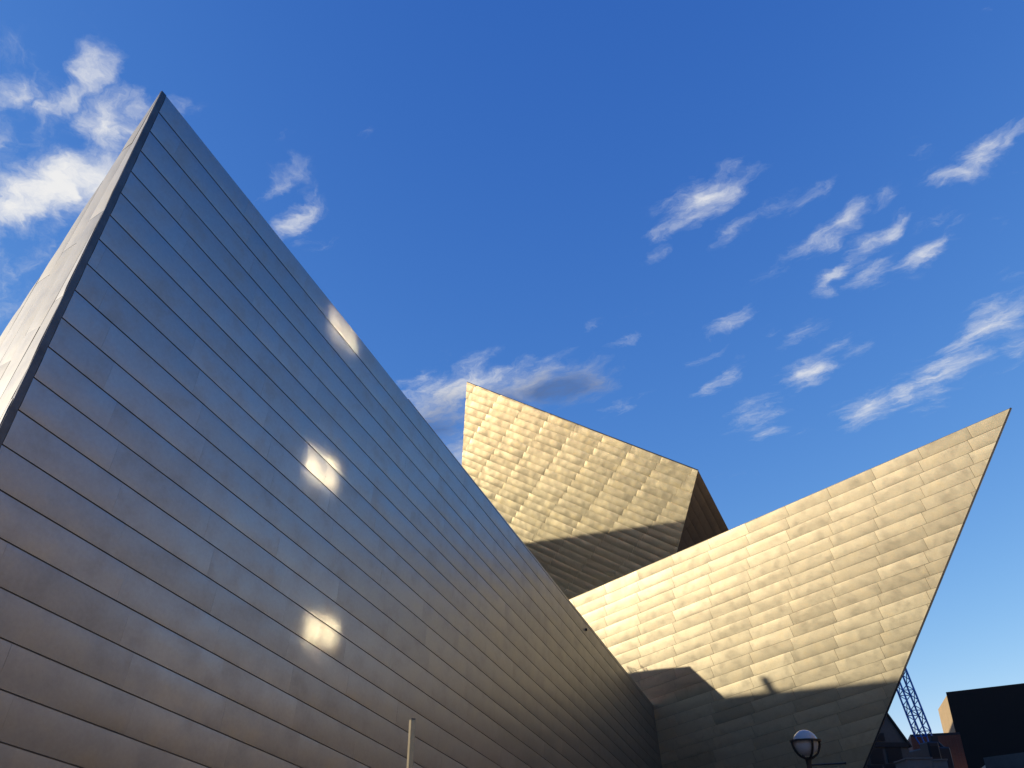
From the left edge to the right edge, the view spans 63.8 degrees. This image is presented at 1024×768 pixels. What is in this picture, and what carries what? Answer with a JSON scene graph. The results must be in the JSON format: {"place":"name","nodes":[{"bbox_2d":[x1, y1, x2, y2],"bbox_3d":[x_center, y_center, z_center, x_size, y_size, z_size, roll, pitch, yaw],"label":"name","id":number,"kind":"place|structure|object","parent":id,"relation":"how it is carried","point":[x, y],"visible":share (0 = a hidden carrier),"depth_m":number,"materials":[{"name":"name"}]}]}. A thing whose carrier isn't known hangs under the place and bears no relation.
{"place":"outdoors","nodes":[
{"label":"outdoors","id":0,"kind":"place"},
{"bbox_2d":[0,0,1023,739],"label":"sky","id":1,"kind":"structure","parent":0,"point":[771,250],"materials":[{"name":"blue"}]},
{"bbox_2d":[462,382,728,598],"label":"museum block","id":2,"kind":"structure","parent":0,"point":[581,509],"depth_m":64.38,"materials":[{"name":"brown metal"}]},
{"bbox_2d":[865,713,911,767],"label":"gabled house","id":3,"kind":"structure","parent":0,"point":[892,744],"depth_m":62.39,"materials":[{"name":"grey stone"}]},
{"bbox_2d":[867,765,881,767],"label":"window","id":4,"kind":"structure","parent":3,"relation":"in","point":[869,766],"depth_m":61.74,"materials":[{"name":"glass"}]},
{"bbox_2d":[870,748,884,763],"bbox_3d":[27.534,28.089,62.126,1.061,1.064,0.080,0,-29,0],"label":"window","id":5,"kind":"structure","parent":3,"relation":"in","point":[877,756],"depth_m":62.08,"materials":[{"name":"glass"}]},
{"bbox_2d":[876,733,884,740],"bbox_3d":[28.058,26.918,62.775,0.705,0.541,0.080,0,-29,0],"label":"window","id":6,"kind":"structure","parent":3,"relation":"in","point":[881,737],"depth_m":62.72,"materials":[{"name":"glass"}]},
{"bbox_2d":[884,764,895,767],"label":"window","id":7,"kind":"structure","parent":3,"relation":"in","point":[886,765],"depth_m":61.77,"materials":[{"name":"glass"}]},
{"bbox_2d":[885,747,902,762],"bbox_3d":[28.911,28.001,62.176,1.137,1.116,0.080,0,-29,0],"label":"window","id":8,"kind":"structure","parent":3,"relation":"in","point":[894,754],"depth_m":62.15,"materials":[{"name":"glass"}]},
{"bbox_2d":[893,757,932,767],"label":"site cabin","id":9,"kind":"object","parent":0,"point":[920,762],"visible":1,"depth_m":56.36,"materials":[{"name":"grey metal"}]},
{"bbox_2d":[897,668,954,767],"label":"crane","id":10,"kind":"object","parent":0,"point":[932,749],"visible":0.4,"depth_m":72.63,"materials":[{"name":"blue paint"}]},
{"bbox_2d":[908,732,967,767],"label":"red brick building","id":11,"kind":"structure","parent":0,"point":[952,742],"depth_m":79.61,"materials":[{"name":"brick"}]},
{"bbox_2d":[932,759,947,767],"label":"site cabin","id":12,"kind":"object","parent":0,"point":[939,763],"visible":0.63,"depth_m":58.09,"materials":[{"name":"grey metal"}]},
{"bbox_2d":[938,683,1023,767],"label":"black building","id":13,"kind":"structure","parent":0,"point":[986,722],"depth_m":98.84,"materials":[{"name":"black"}]},
{"bbox_2d":[982,752,1023,767],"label":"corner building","id":14,"kind":"structure","parent":0,"point":[1015,760],"depth_m":67.58,"materials":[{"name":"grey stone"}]},
{"label":"plaza pavement","id":15,"kind":"structure","parent":0,"visible":0},
{"bbox_2d":[0,91,661,767],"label":"museum wedge","id":16,"kind":"object","parent":15,"relation":"on","point":[250,517],"visible":0.97,"depth_m":16.69,"materials":[{"name":"metal"}]},
{"bbox_2d":[407,718,415,767],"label":"steel post","id":17,"kind":"object","parent":15,"relation":"on","point":[411,742],"visible":1,"depth_m":7.35,"materials":[{"name":"grey metal"}]},
{"bbox_2d":[569,408,1011,767],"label":"museum prow","id":18,"kind":"object","parent":15,"relation":"on","point":[760,641],"visible":0.94,"depth_m":44.97,"materials":[{"name":"brown metal"}]},
{"bbox_2d":[789,730,845,767],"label":"street lamp","id":19,"kind":"object","parent":15,"relation":"on","point":[804,743],"visible":1,"depth_m":16.68,"materials":[{"name":"grey"}]}
]}

